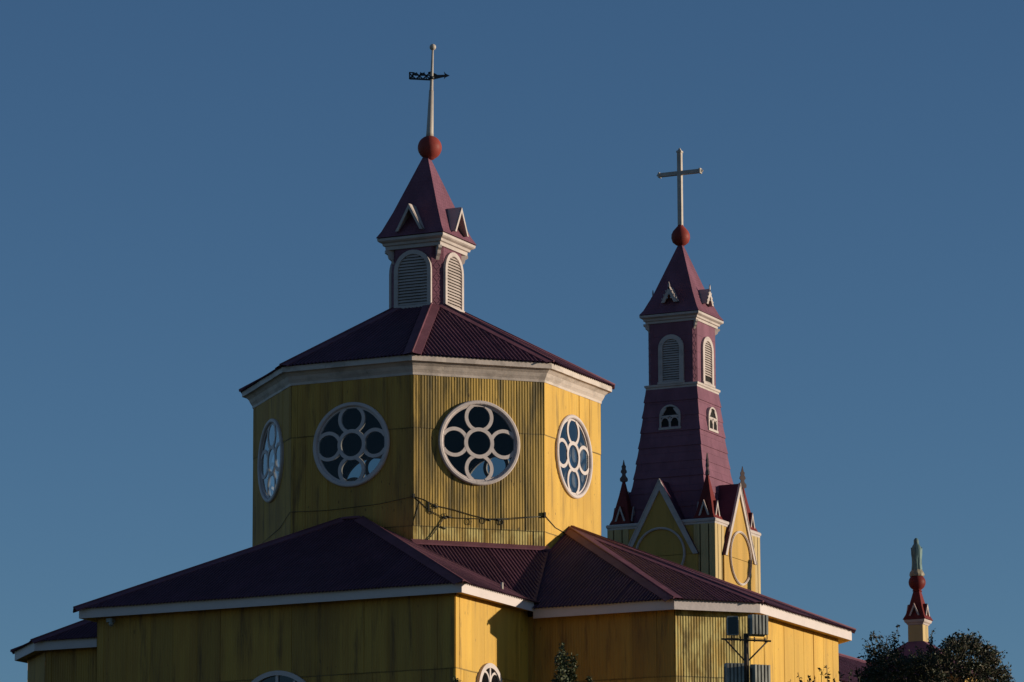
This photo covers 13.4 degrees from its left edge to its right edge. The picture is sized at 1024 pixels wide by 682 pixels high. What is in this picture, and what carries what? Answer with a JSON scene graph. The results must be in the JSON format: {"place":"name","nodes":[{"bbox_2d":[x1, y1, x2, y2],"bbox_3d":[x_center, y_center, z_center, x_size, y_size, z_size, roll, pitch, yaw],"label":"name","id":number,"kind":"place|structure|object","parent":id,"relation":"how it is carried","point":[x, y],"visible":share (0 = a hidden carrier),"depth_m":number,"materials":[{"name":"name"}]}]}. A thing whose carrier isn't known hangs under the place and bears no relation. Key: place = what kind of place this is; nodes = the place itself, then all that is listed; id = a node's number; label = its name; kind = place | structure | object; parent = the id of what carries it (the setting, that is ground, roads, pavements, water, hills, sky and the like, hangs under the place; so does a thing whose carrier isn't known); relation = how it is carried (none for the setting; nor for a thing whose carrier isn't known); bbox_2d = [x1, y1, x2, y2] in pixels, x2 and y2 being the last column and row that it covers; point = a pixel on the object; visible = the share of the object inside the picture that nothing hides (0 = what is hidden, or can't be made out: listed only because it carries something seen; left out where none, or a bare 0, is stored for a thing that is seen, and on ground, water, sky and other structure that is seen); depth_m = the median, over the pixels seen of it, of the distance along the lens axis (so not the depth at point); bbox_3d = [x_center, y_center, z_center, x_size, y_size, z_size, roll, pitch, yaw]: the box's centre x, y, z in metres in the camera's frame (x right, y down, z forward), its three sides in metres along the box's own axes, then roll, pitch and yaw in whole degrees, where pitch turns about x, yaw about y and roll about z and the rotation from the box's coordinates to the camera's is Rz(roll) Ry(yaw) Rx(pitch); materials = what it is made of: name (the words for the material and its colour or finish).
{"place":"outdoors","nodes":[
{"label":"outdoors","id":0,"kind":"place"},
{"bbox_2d":[0,0,1023,681],"label":"sky","id":1,"kind":"structure","parent":0,"point":[196,196],"materials":[{"name":"blue"}]},
{"bbox_3d":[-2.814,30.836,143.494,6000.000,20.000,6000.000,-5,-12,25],"label":"ground","id":2,"kind":"structure","parent":0,"visible":0},
{"bbox_2d":[10,136,906,681],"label":"church","id":3,"kind":"structure","parent":2,"relation":"on","point":[426,386],"depth_m":142.60,"materials":[{"name":"metal"}]},
{"bbox_2d":[257,419,283,502],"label":"rose window","id":4,"kind":"structure","parent":3,"relation":"in","point":[265,492],"depth_m":147.04,"materials":[{"name":"white paint"}]},
{"bbox_2d":[271,448,279,490],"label":"window pane","id":5,"kind":"structure","parent":3,"relation":"in","point":[272,463],"depth_m":150.52,"materials":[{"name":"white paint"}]},
{"bbox_2d":[252,671,305,681],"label":"arched window","id":6,"kind":"structure","parent":3,"relation":"in","point":[272,676],"depth_m":137.25,"materials":[{"name":"white paint"}]},
{"bbox_2d":[313,402,389,486],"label":"rose window","id":7,"kind":"structure","parent":3,"relation":"in","point":[319,435],"depth_m":143.74,"materials":[{"name":"white paint"}]},
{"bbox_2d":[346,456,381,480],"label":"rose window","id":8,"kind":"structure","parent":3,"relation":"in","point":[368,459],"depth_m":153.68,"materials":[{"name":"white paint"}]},
{"bbox_2d":[261,494,564,543],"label":"cable","id":9,"kind":"object","parent":3,"relation":"on","point":[443,516],"visible":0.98,"depth_m":142.96,"materials":[{"name":"black plastic"}]},
{"bbox_2d":[409,44,449,135],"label":"weathervane","id":10,"kind":"object","parent":3,"relation":"on","point":[430,114],"visible":1,"depth_m":151.18,"materials":[{"name":"paint"}]},
{"bbox_2d":[438,400,519,485],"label":"rose window","id":11,"kind":"structure","parent":3,"relation":"in","point":[488,406],"depth_m":143.53,"materials":[{"name":"white paint"}]},
{"bbox_2d":[476,663,501,681],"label":"arched window","id":12,"kind":"structure","parent":3,"relation":"in","point":[488,672],"depth_m":136.65,"materials":[{"name":"white paint"}]},
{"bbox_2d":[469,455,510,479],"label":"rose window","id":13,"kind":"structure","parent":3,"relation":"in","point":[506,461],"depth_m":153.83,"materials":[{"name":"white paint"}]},
{"bbox_2d":[562,440,584,492],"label":"window pane","id":14,"kind":"structure","parent":3,"relation":"in","point":[571,451],"depth_m":150.76,"materials":[{"name":"blue glass"}]},
{"bbox_2d":[555,415,592,498],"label":"rose window","id":15,"kind":"structure","parent":3,"relation":"in","point":[579,425],"depth_m":146.46,"materials":[{"name":"white paint"}]},
{"bbox_2d":[550,642,593,681],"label":"slender tree","id":16,"kind":"object","parent":2,"relation":"on","point":[564,672],"visible":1,"depth_m":99.91,"materials":[{"name":"green plant"}]},
{"bbox_2d":[606,224,760,593],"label":"bell tower","id":17,"kind":"structure","parent":2,"relation":"on","point":[684,502],"depth_m":189.67,"materials":[{"name":"purple metal"}]},
{"bbox_2d":[657,148,702,224],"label":"cross","id":18,"kind":"object","parent":17,"relation":"on","point":[680,172],"visible":1,"depth_m":193.09,"materials":[{"name":"paint"}]},
{"bbox_2d":[721,633,770,681],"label":"lamp pole","id":19,"kind":"object","parent":2,"relation":"on","point":[746,658],"visible":1,"depth_m":115.04,"materials":[{"name":"metal"}]},
{"bbox_2d":[726,616,738,638],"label":"floodlight","id":20,"kind":"object","parent":19,"relation":"attached to","point":[732,625],"visible":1,"depth_m":115.14,"materials":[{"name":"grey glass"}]},
{"bbox_2d":[724,663,743,681],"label":"floodlight","id":21,"kind":"object","parent":19,"relation":"attached to","point":[733,672],"visible":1,"depth_m":114.79,"materials":[{"name":"grey metal"}]},
{"bbox_2d":[748,614,767,639],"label":"floodlight","id":22,"kind":"object","parent":19,"relation":"attached to","point":[757,625],"visible":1,"depth_m":114.98,"materials":[{"name":"grey metal"}]},
{"bbox_2d":[750,664,770,681],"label":"floodlight","id":23,"kind":"object","parent":19,"relation":"attached to","point":[760,673],"visible":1,"depth_m":114.73,"materials":[{"name":"grey metal"}]},
{"bbox_2d":[790,665,859,681],"bbox_3d":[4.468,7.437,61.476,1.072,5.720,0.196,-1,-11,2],"label":"young tree","id":24,"kind":"object","parent":2,"relation":"on","point":[821,674],"visible":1,"depth_m":61.98,"materials":[{"name":"green plant"}]},
{"bbox_2d":[853,624,1014,681],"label":"broadleaf tree","id":25,"kind":"object","parent":2,"relation":"on","point":[923,664],"visible":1,"depth_m":69.50,"materials":[{"name":"green plant"}]},
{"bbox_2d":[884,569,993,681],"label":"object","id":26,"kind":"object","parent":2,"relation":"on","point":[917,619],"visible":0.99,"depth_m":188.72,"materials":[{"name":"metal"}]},
{"bbox_2d":[911,538,921,569],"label":"statue","id":27,"kind":"object","parent":26,"relation":"on","point":[916,552],"visible":1,"depth_m":189.43,"materials":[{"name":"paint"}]}
]}

